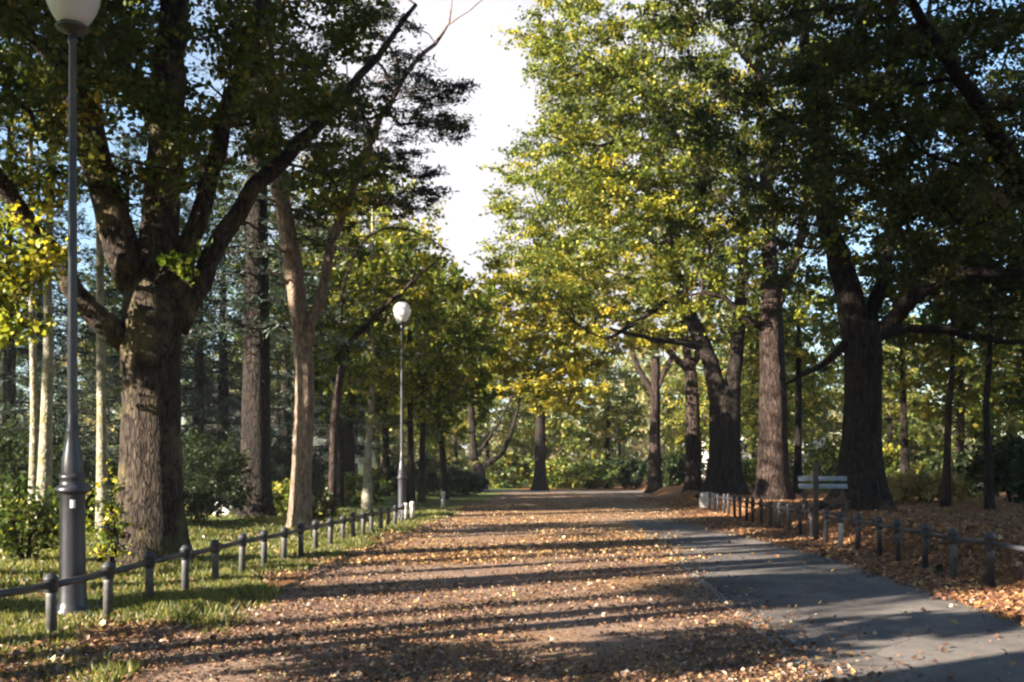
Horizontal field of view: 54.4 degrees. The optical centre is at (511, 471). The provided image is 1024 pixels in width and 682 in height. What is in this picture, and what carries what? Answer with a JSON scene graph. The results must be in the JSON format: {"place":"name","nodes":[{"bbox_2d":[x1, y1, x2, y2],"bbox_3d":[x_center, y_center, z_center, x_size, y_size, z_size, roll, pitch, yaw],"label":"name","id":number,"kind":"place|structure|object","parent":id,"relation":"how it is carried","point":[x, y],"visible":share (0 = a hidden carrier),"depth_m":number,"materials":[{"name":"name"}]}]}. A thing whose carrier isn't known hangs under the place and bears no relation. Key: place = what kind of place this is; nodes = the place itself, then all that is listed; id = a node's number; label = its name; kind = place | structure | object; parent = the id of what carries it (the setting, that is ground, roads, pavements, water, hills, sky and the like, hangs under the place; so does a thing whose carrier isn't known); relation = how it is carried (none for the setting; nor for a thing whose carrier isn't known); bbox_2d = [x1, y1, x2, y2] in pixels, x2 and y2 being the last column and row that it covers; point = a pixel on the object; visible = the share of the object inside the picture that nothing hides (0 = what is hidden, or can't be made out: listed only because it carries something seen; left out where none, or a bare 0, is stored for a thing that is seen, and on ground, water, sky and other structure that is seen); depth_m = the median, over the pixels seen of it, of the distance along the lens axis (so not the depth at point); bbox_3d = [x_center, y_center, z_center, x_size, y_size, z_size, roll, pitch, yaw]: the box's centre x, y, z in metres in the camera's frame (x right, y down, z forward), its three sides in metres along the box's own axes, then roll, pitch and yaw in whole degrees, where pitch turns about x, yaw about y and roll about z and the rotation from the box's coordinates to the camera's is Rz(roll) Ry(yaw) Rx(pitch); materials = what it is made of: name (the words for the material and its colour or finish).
{"place":"outdoors","nodes":[
{"label":"outdoors","id":0,"kind":"place"},
{"bbox_2d":[204,383,378,486],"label":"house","id":1,"kind":"structure","parent":0,"point":[359,467],"depth_m":71.02,"materials":[{"name":"grey tile"}]},
{"bbox_2d":[4,493,963,681],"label":"earth path","id":2,"kind":"structure","parent":0,"point":[584,633],"depth_m":11.12,"materials":[{"name":"brown soil"}]},
{"bbox_2d":[0,497,837,681],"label":"path leaves","id":3,"kind":"object","parent":2,"relation":"on","point":[765,663],"visible":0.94,"depth_m":9.39,"materials":[{"name":"brown plant"}]},
{"bbox_2d":[302,492,848,564],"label":"path leaves","id":4,"kind":"object","parent":2,"relation":"on","point":[603,550],"visible":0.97,"depth_m":21.95,"materials":[{"name":"brown plant"}]},
{"bbox_2d":[626,519,826,681],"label":"sett edging","id":5,"kind":"object","parent":2,"relation":"on","point":[724,599],"visible":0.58,"depth_m":11.13,"materials":[{"name":"stone"}]},
{"bbox_2d":[0,478,1023,677],"bbox_3d":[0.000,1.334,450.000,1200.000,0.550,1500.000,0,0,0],"label":"ground","id":6,"kind":"structure","parent":0,"point":[460,501],"depth_m":29.00,"materials":[{"name":"brown soil"}]},
{"bbox_2d":[0,465,58,562],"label":"shrub","id":7,"kind":"object","parent":6,"relation":"on","point":[35,530],"visible":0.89,"depth_m":16.22,"materials":[{"name":"green plant"}]},
{"bbox_2d":[0,414,84,529],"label":"shrub","id":8,"kind":"object","parent":6,"relation":"on","point":[8,459],"visible":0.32,"depth_m":24.86,"materials":[{"name":"green plant"}]},
{"bbox_2d":[0,151,96,469],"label":"spruce tree","id":9,"kind":"object","parent":6,"relation":"on","point":[27,370],"visible":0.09,"depth_m":44.85,"materials":[{"name":"green plant"}]},
{"bbox_2d":[0,96,112,498],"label":"spruce tree","id":10,"kind":"object","parent":6,"relation":"on","point":[9,375],"visible":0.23,"depth_m":32.87,"materials":[{"name":"green plant"}]},
{"bbox_2d":[0,4,134,526],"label":"slender tree","id":11,"kind":"object","parent":6,"relation":"on","point":[33,452],"visible":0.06,"depth_m":22.93,"materials":[{"name":"beige plant"}]},
{"bbox_2d":[16,161,121,488],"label":"spruce tree","id":12,"kind":"object","parent":6,"relation":"on","point":[63,351],"visible":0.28,"depth_m":35.99,"materials":[{"name":"green plant"}]},
{"bbox_2d":[46,0,100,616],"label":"street lamp","id":13,"kind":"object","parent":6,"relation":"on","point":[74,18],"visible":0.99,"depth_m":11.00,"materials":[{"name":"grey metal"}]},
{"bbox_2d":[0,0,158,522],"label":"slender tree","id":14,"kind":"object","parent":6,"relation":"on","point":[44,468],"visible":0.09,"depth_m":21.90,"materials":[{"name":"beige plant"}]},
{"bbox_2d":[1,0,158,534],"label":"slender tree","id":15,"kind":"object","parent":6,"relation":"on","point":[101,454],"visible":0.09,"depth_m":22.91,"materials":[{"name":"beige plant"}]},
{"bbox_2d":[52,458,118,529],"bbox_3d":[-10.576,0.663,24.905,2.766,2.037,2.241,0,0,0],"label":"shrub","id":16,"kind":"object","parent":6,"relation":"on","point":[90,477],"visible":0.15,"depth_m":24.80,"materials":[{"name":"green plant"}]},
{"bbox_2d":[54,303,120,454],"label":"woodland tree","id":17,"kind":"object","parent":6,"relation":"on","point":[107,410],"visible":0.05,"depth_m":102.91,"materials":[{"name":"green plant"}]},
{"bbox_2d":[85,459,150,564],"bbox_3d":[-6.217,0.693,15.584,1.061,1.792,1.001,0,0,0],"label":"shrub","id":18,"kind":"object","parent":6,"relation":"on","point":[110,518],"visible":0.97,"depth_m":15.54,"materials":[{"name":"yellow plant"}]},
{"bbox_2d":[60,258,192,406],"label":"woodland tree","id":19,"kind":"object","parent":6,"relation":"on","point":[90,286],"visible":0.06,"depth_m":53.81,"materials":[{"name":"green plant"}]},
{"bbox_2d":[58,125,204,471],"bbox_3d":[-15.570,-6.038,39.914,6.873,15.446,6.538,0,0,-6],"label":"spruce tree","id":20,"kind":"object","parent":6,"relation":"on","point":[110,293],"visible":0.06,"depth_m":39.66,"materials":[{"name":"green plant"}]},
{"bbox_2d":[59,225,218,396],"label":"woodland tree","id":21,"kind":"object","parent":6,"relation":"on","point":[87,346],"visible":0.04,"depth_m":44.91,"materials":[{"name":"green plant"}]},
{"bbox_2d":[107,180,240,468],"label":"spruce tree","id":22,"kind":"object","parent":6,"relation":"on","point":[218,381],"visible":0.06,"depth_m":43.90,"materials":[{"name":"green plant"}]},
{"bbox_2d":[0,504,404,635],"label":"railing fence","id":23,"kind":"object","parent":6,"relation":"on","point":[51,584],"visible":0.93,"depth_m":13.07,"materials":[{"name":"black metal"}]},
{"bbox_2d":[0,0,417,565],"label":"broadleaf tree","id":24,"kind":"object","parent":6,"relation":"on","point":[162,283],"visible":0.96,"depth_m":16.62,"materials":[{"name":"green plant"}]},
{"bbox_2d":[181,428,260,524],"bbox_3d":[-9.075,0.154,29.163,3.552,2.896,3.598,0,0,0],"label":"shrub","id":25,"kind":"object","parent":6,"relation":"on","point":[201,491],"visible":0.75,"depth_m":28.68,"materials":[{"name":"green plant"}]},
{"bbox_2d":[0,504,458,681],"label":"lawn grass","id":26,"kind":"structure","parent":6,"relation":"on","point":[180,604],"depth_m":13.49,"materials":[{"name":"green plant"}]},
{"bbox_2d":[180,158,279,510],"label":"spruce tree","id":27,"kind":"object","parent":6,"relation":"on","point":[200,397],"visible":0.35,"depth_m":36.84,"materials":[{"name":"green plant"}]},
{"bbox_2d":[181,152,293,471],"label":"spruce tree","id":28,"kind":"object","parent":6,"relation":"on","point":[222,387],"visible":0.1,"depth_m":46.83,"materials":[{"name":"green plant"}]},
{"bbox_2d":[0,502,484,666],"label":"lawn leaves","id":29,"kind":"object","parent":6,"relation":"on","point":[102,622],"visible":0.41,"depth_m":10.40,"materials":[{"name":"brown plant"}]},
{"bbox_2d":[209,163,320,283],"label":"slender tree","id":30,"kind":"object","parent":6,"relation":"on","point":[239,241],"visible":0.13,"depth_m":36.58,"materials":[{"name":"green plant"}]},
{"bbox_2d":[210,231,320,454],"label":"woodland tree","id":31,"kind":"object","parent":6,"relation":"on","point":[236,336],"visible":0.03,"depth_m":67.24,"materials":[{"name":"green plant"}]},
{"bbox_2d":[134,0,408,517],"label":"spruce tree","id":32,"kind":"object","parent":6,"relation":"on","point":[256,324],"visible":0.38,"depth_m":31.62,"materials":[{"name":"green plant"}]},
{"bbox_2d":[272,478,289,514],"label":"shrub","id":33,"kind":"object","parent":6,"relation":"on","point":[281,490],"visible":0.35,"depth_m":34.67,"materials":[{"name":"green plant"}]},
{"bbox_2d":[231,262,332,434],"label":"woodland tree","id":34,"kind":"object","parent":6,"relation":"on","point":[279,346],"visible":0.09,"depth_m":57.00,"materials":[{"name":"green plant"}]},
{"bbox_2d":[228,191,363,475],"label":"spruce tree","id":35,"kind":"object","parent":6,"relation":"on","point":[285,412],"visible":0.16,"depth_m":54.76,"materials":[{"name":"green plant"}]},
{"bbox_2d":[271,438,327,502],"bbox_3d":[-10.706,0.077,46.024,4.089,3.277,3.792,0,0,18],"label":"shrub","id":36,"kind":"object","parent":6,"relation":"on","point":[275,473],"visible":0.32,"depth_m":45.88,"materials":[{"name":"green plant"}]},
{"bbox_2d":[312,485,343,519],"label":"shrub","id":37,"kind":"object","parent":6,"relation":"on","point":[321,506],"visible":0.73,"depth_m":29.88,"materials":[{"name":"green plant"}]},
{"bbox_2d":[236,129,433,507],"bbox_3d":[-7.502,-6.246,41.764,7.580,15.859,7.396,0,0,-29],"label":"slender tree","id":38,"kind":"object","parent":6,"relation":"on","point":[340,471],"visible":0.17,"depth_m":41.70,"materials":[{"name":"green plant"}]},
{"bbox_2d":[202,0,481,528],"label":"pine tree","id":39,"kind":"object","parent":6,"relation":"on","point":[301,323],"visible":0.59,"depth_m":26.46,"materials":[{"name":"leaf"},{"name":"bark"}]},
{"bbox_2d":[272,197,413,502],"bbox_3d":[-7.920,-5.776,45.726,6.732,14.760,7.322,0,0,0],"label":"slender tree","id":40,"kind":"object","parent":6,"relation":"on","point":[350,450],"visible":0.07,"depth_m":45.83,"materials":[{"name":"green plant"}]},
{"bbox_2d":[273,206,416,498],"bbox_3d":[-8.670,-7.031,51.581,7.490,17.376,7.468,0,0,-44],"label":"spruce tree","id":41,"kind":"object","parent":6,"relation":"on","point":[359,451],"visible":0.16,"depth_m":51.75,"materials":[{"name":"green plant"}]},
{"bbox_2d":[319,468,397,504],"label":"shrub","id":42,"kind":"object","parent":6,"relation":"on","point":[380,486],"visible":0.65,"depth_m":43.86,"materials":[{"name":"green plant"}]},
{"bbox_2d":[277,162,461,510],"bbox_3d":[-5.438,-5.164,37.982,7.026,13.618,7.676,0,0,0],"label":"slender tree","id":43,"kind":"object","parent":6,"relation":"on","point":[371,371],"visible":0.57,"depth_m":37.23,"materials":[{"name":"green plant"}]},
{"bbox_2d":[328,227,451,515],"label":"slender tree","id":44,"kind":"object","parent":6,"relation":"on","point":[333,451],"visible":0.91,"depth_m":33.97,"materials":[{"name":"brown plant"}]},
{"bbox_2d":[321,243,463,496],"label":"slender tree","id":45,"kind":"object","parent":6,"relation":"on","point":[385,467],"visible":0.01,"depth_m":59.84,"materials":[{"name":"green plant"}]},
{"bbox_2d":[393,302,410,517],"bbox_3d":[-3.648,-1.982,33.000,0.582,7.265,0.582,0,0,0],"label":"street lamp","id":46,"kind":"object","parent":6,"relation":"on","point":[401,311],"visible":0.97,"depth_m":32.91,"materials":[{"name":"grey metal"}]},
{"bbox_2d":[343,222,490,504],"bbox_3d":[-4.665,-5.050,45.961,7.224,13.458,7.399,0,0,-19],"label":"slender tree","id":47,"kind":"object","parent":6,"relation":"on","point":[459,285],"visible":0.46,"depth_m":45.52,"materials":[{"name":"green plant"}]},
{"bbox_2d":[375,259,493,501],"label":"slender tree","id":48,"kind":"object","parent":6,"relation":"on","point":[470,348],"visible":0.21,"depth_m":49.85,"materials":[{"name":"green plant"}]},
{"bbox_2d":[406,455,462,496],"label":"shrub","id":49,"kind":"object","parent":6,"relation":"on","point":[432,470],"visible":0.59,"depth_m":59.38,"materials":[{"name":"green plant"}]},
{"bbox_2d":[375,253,513,499],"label":"slender tree","id":50,"kind":"object","parent":6,"relation":"on","point":[438,436],"visible":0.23,"depth_m":55.74,"materials":[{"name":"green plant"}]},
{"bbox_2d":[404,367,501,471],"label":"woodland tree","id":51,"kind":"object","parent":6,"relation":"on","point":[456,446],"visible":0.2,"depth_m":95.90,"materials":[{"name":"green plant"}]},
{"bbox_2d":[431,460,475,495],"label":"shrub","id":52,"kind":"object","parent":6,"relation":"on","point":[461,480],"visible":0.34,"depth_m":63.77,"materials":[{"name":"green plant"}]},
{"bbox_2d":[432,279,539,489],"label":"broadleaf tree","id":53,"kind":"object","parent":6,"relation":"on","point":[478,468],"visible":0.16,"depth_m":85.74,"materials":[{"name":"green plant"}]},
{"bbox_2d":[451,339,525,473],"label":"woodland tree","id":54,"kind":"object","parent":6,"relation":"on","point":[488,450],"visible":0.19,"depth_m":117.06,"materials":[{"name":"green plant"}]},
{"bbox_2d":[472,451,533,487],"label":"shrub","id":55,"kind":"object","parent":6,"relation":"on","point":[506,462],"visible":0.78,"depth_m":94.04,"materials":[{"name":"green plant"}]},
{"bbox_2d":[0,366,1015,480],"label":"wood","id":56,"kind":"object","parent":6,"relation":"on","point":[643,456],"visible":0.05,"depth_m":153.00,"materials":[{"name":"green plant"}]},
{"bbox_2d":[496,386,573,481],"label":"woodland tree","id":57,"kind":"object","parent":6,"relation":"on","point":[554,442],"visible":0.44,"depth_m":99.05,"materials":[{"name":"green plant"}]},
{"bbox_2d":[463,249,615,490],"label":"broadleaf tree","id":58,"kind":"object","parent":6,"relation":"on","point":[539,483],"visible":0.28,"depth_m":83.28,"materials":[{"name":"green plant"}]},
{"bbox_2d":[529,455,584,488],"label":"shrub","id":59,"kind":"object","parent":6,"relation":"on","point":[553,476],"visible":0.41,"depth_m":92.29,"materials":[{"name":"green plant"}]},
{"bbox_2d":[563,458,622,488],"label":"shrub","id":60,"kind":"object","parent":6,"relation":"on","point":[591,474],"visible":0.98,"depth_m":89.30,"materials":[{"name":"green plant"}]},
{"bbox_2d":[553,351,650,487],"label":"woodland tree","id":61,"kind":"object","parent":6,"relation":"on","point":[610,412],"visible":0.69,"depth_m":94.40,"materials":[{"name":"green plant"}]},
{"bbox_2d":[474,163,735,492],"bbox_3d":[5.718,-8.358,60.364,16.955,19.307,11.826,0,0,0],"label":"broadleaf tree","id":62,"kind":"object","parent":6,"relation":"on","point":[693,473],"visible":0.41,"depth_m":58.78,"materials":[{"name":"green plant"}]},
{"bbox_2d":[582,354,647,458],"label":"woodland tree","id":63,"kind":"object","parent":6,"relation":"on","point":[626,451],"visible":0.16,"depth_m":139.10,"materials":[{"name":"green plant"}]},
{"bbox_2d":[600,455,647,488],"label":"shrub","id":64,"kind":"object","parent":6,"relation":"on","point":[632,474],"visible":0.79,"depth_m":90.95,"materials":[{"name":"green plant"}]},
{"bbox_2d":[469,8,812,497],"bbox_3d":[6.086,-10.216,47.303,16.365,22.959,13.254,0,0,0],"label":"broadleaf tree","id":65,"kind":"object","parent":6,"relation":"on","point":[724,473],"visible":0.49,"depth_m":46.77,"materials":[{"name":"green plant"}]},
{"bbox_2d":[616,344,702,454],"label":"woodland tree","id":66,"kind":"object","parent":6,"relation":"on","point":[644,400],"visible":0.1,"depth_m":110.69,"materials":[{"name":"green plant"}]},
{"bbox_2d":[596,250,733,492],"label":"broadleaf tree","id":67,"kind":"object","parent":6,"relation":"on","point":[654,480],"visible":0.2,"depth_m":73.72,"materials":[{"name":"green plant"}]},
{"bbox_2d":[642,448,705,486],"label":"shrub","id":68,"kind":"object","parent":6,"relation":"on","point":[673,469],"visible":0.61,"depth_m":77.21,"materials":[{"name":"green plant"}]},
{"bbox_2d":[642,347,723,453],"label":"woodland tree","id":69,"kind":"object","parent":6,"relation":"on","point":[679,418],"visible":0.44,"depth_m":83.81,"materials":[{"name":"green plant"}]},
{"bbox_2d":[660,382,743,475],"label":"woodland tree","id":70,"kind":"object","parent":6,"relation":"on","point":[703,447],"visible":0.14,"depth_m":92.92,"materials":[{"name":"green plant"}]},
{"bbox_2d":[490,0,914,500],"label":"broadleaf tree","id":71,"kind":"object","parent":6,"relation":"on","point":[773,480],"visible":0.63,"depth_m":40.13,"materials":[{"name":"green plant"}]},
{"bbox_2d":[696,304,816,464],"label":"woodland tree","id":72,"kind":"object","parent":6,"relation":"on","point":[752,451],"visible":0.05,"depth_m":77.80,"materials":[{"name":"green plant"}]},
{"bbox_2d":[699,252,833,454],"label":"woodland tree","id":73,"kind":"object","parent":6,"relation":"on","point":[720,340],"visible":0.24,"depth_m":56.00,"materials":[{"name":"green plant"}]},
{"bbox_2d":[741,455,793,488],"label":"shrub","id":74,"kind":"object","parent":6,"relation":"on","point":[748,466],"visible":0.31,"depth_m":61.34,"materials":[{"name":"green plant"}]},
{"bbox_2d":[702,406,832,480],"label":"bush","id":75,"kind":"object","parent":6,"relation":"on","point":[749,455],"depth_m":105.73,"materials":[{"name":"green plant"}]},
{"bbox_2d":[727,304,843,458],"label":"woodland tree","id":76,"kind":"object","parent":6,"relation":"on","point":[804,391],"visible":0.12,"depth_m":63.25,"materials":[{"name":"green plant"}]},
{"bbox_2d":[726,265,865,493],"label":"slender tree","id":77,"kind":"object","parent":6,"relation":"on","point":[830,329],"visible":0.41,"depth_m":51.85,"materials":[{"name":"green plant"}]},
{"bbox_2d":[789,440,840,491],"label":"shrub","id":78,"kind":"object","parent":6,"relation":"on","point":[815,452],"visible":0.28,"depth_m":55.74,"materials":[{"name":"green plant"}]},
{"bbox_2d":[813,461,818,539],"bbox_3d":[6.894,0.695,22.600,0.105,1.890,0.105,0,0,0],"label":"wooden post","id":79,"kind":"object","parent":6,"relation":"on","point":[816,500],"visible":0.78,"depth_m":22.55,"materials":[{"name":"wood"}]},
{"bbox_2d":[798,475,850,518],"bbox_3d":[8.155,0.662,26.007,1.250,1.139,0.594,0,0,6],"label":"park bench","id":80,"kind":"object","parent":6,"relation":"on","point":[841,486],"visible":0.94,"depth_m":26.14,"materials":[{"name":"grey wood"}]},
{"bbox_2d":[627,0,1023,511],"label":"broadleaf tree","id":81,"kind":"object","parent":6,"relation":"on","point":[864,332],"visible":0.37,"depth_m":28.19,"materials":[{"name":"green plant"}]},
{"bbox_2d":[632,520,1023,681],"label":"asphalt strip","id":82,"kind":"object","parent":6,"relation":"on","point":[867,606],"visible":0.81,"depth_m":11.08,"materials":[{"name":"grey asphalt"}]},
{"bbox_2d":[633,518,1023,681],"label":"fallen leaves","id":83,"kind":"object","parent":82,"relation":"on","point":[854,678],"visible":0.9,"depth_m":9.63,"materials":[{"name":"brown plant"}]},
{"bbox_2d":[633,489,1023,625],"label":"bank leaves","id":84,"kind":"object","parent":6,"relation":"on","point":[1001,596],"visible":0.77,"depth_m":18.21,"materials":[{"name":"brown plant"}]},
{"bbox_2d":[802,336,899,448],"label":"woodland tree","id":85,"kind":"object","parent":6,"relation":"on","point":[836,400],"visible":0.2,"depth_m":69.29,"materials":[{"name":"green plant"}]},
{"bbox_2d":[803,443,912,492],"bbox_3d":[18.049,-0.202,52.114,5.594,2.914,4.361,0,0,28],"label":"shrub","id":86,"kind":"object","parent":6,"relation":"on","point":[891,466],"visible":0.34,"depth_m":51.26,"materials":[{"name":"green plant"}]},
{"bbox_2d":[694,0,1023,267],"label":"broadleaf tree","id":87,"kind":"object","parent":6,"relation":"on","point":[924,39],"visible":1,"depth_m":18.75,"materials":[{"name":"green plant"}]},
{"bbox_2d":[708,492,1023,586],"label":"railing fence","id":88,"kind":"object","parent":6,"relation":"on","point":[990,542],"visible":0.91,"depth_m":18.49,"materials":[{"name":"black metal"}]},
{"bbox_2d":[828,304,944,455],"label":"woodland tree","id":89,"kind":"object","parent":6,"relation":"on","point":[891,417],"visible":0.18,"depth_m":81.30,"materials":[{"name":"green plant"}]},
{"bbox_2d":[818,234,958,473],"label":"slender tree","id":90,"kind":"object","parent":6,"relation":"on","point":[904,447],"visible":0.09,"depth_m":49.83,"materials":[{"name":"green plant"}]},
{"bbox_2d":[840,358,944,454],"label":"woodland tree","id":91,"kind":"object","parent":6,"relation":"on","point":[923,431],"visible":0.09,"depth_m":93.52,"materials":[{"name":"green plant"}]},
{"bbox_2d":[883,437,954,479],"bbox_3d":[22.779,-0.320,55.973,4.730,3.520,5.088,0,0,0],"label":"shrub","id":92,"kind":"object","parent":6,"relation":"on","point":[921,458],"visible":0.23,"depth_m":55.75,"materials":[{"name":"green plant"}]},
{"bbox_2d":[887,468,982,502],"bbox_3d":[15.044,0.582,36.083,3.130,1.572,2.515,0,0,0],"label":"shrub","id":93,"kind":"object","parent":6,"relation":"on","point":[905,486],"visible":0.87,"depth_m":35.64,"materials":[{"name":"green plant"}]},
{"bbox_2d":[848,160,1023,506],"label":"slender tree","id":94,"kind":"object","parent":6,"relation":"on","point":[945,497],"visible":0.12,"depth_m":32.92,"materials":[{"name":"green plant"}]},
{"bbox_2d":[881,257,1023,464],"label":"woodland tree","id":95,"kind":"object","parent":6,"relation":"on","point":[934,375],"visible":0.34,"depth_m":48.87,"materials":[{"name":"green plant"}]},
{"bbox_2d":[883,167,1023,509],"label":"slender tree","id":96,"kind":"object","parent":6,"relation":"on","point":[989,498],"visible":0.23,"depth_m":30.94,"materials":[{"name":"green plant"}]},
{"bbox_2d":[911,443,999,497],"bbox_3d":[20.039,0.127,44.047,3.732,2.763,3.967,0,0,-45],"label":"shrub","id":97,"kind":"object","parent":6,"relation":"on","point":[933,462],"visible":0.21,"depth_m":43.65,"materials":[{"name":"green plant"}]},
{"bbox_2d":[911,296,1023,489],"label":"woodland tree","id":98,"kind":"object","parent":6,"relation":"on","point":[1002,409],"visible":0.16,"depth_m":57.62,"materials":[{"name":"green plant"}]},
{"bbox_2d":[951,429,1023,502],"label":"shrub","id":99,"kind":"object","parent":6,"relation":"on","point":[1005,447],"visible":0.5,"depth_m":37.61,"materials":[{"name":"green plant"}]},
{"bbox_2d":[955,207,1023,412],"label":"woodland tree","id":100,"kind":"object","parent":6,"relation":"on","point":[1011,391],"visible":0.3,"depth_m":36.86,"materials":[{"name":"green plant"}]},
{"bbox_2d":[979,437,1023,503],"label":"shrub","id":101,"kind":"object","parent":6,"relation":"on","point":[1013,466],"visible":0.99,"depth_m":31.83,"materials":[{"name":"green plant"}]},
{"bbox_2d":[0,0,1023,459],"label":"sky","id":102,"kind":"structure","parent":0,"point":[467,50],"materials":[{"name":"white"}]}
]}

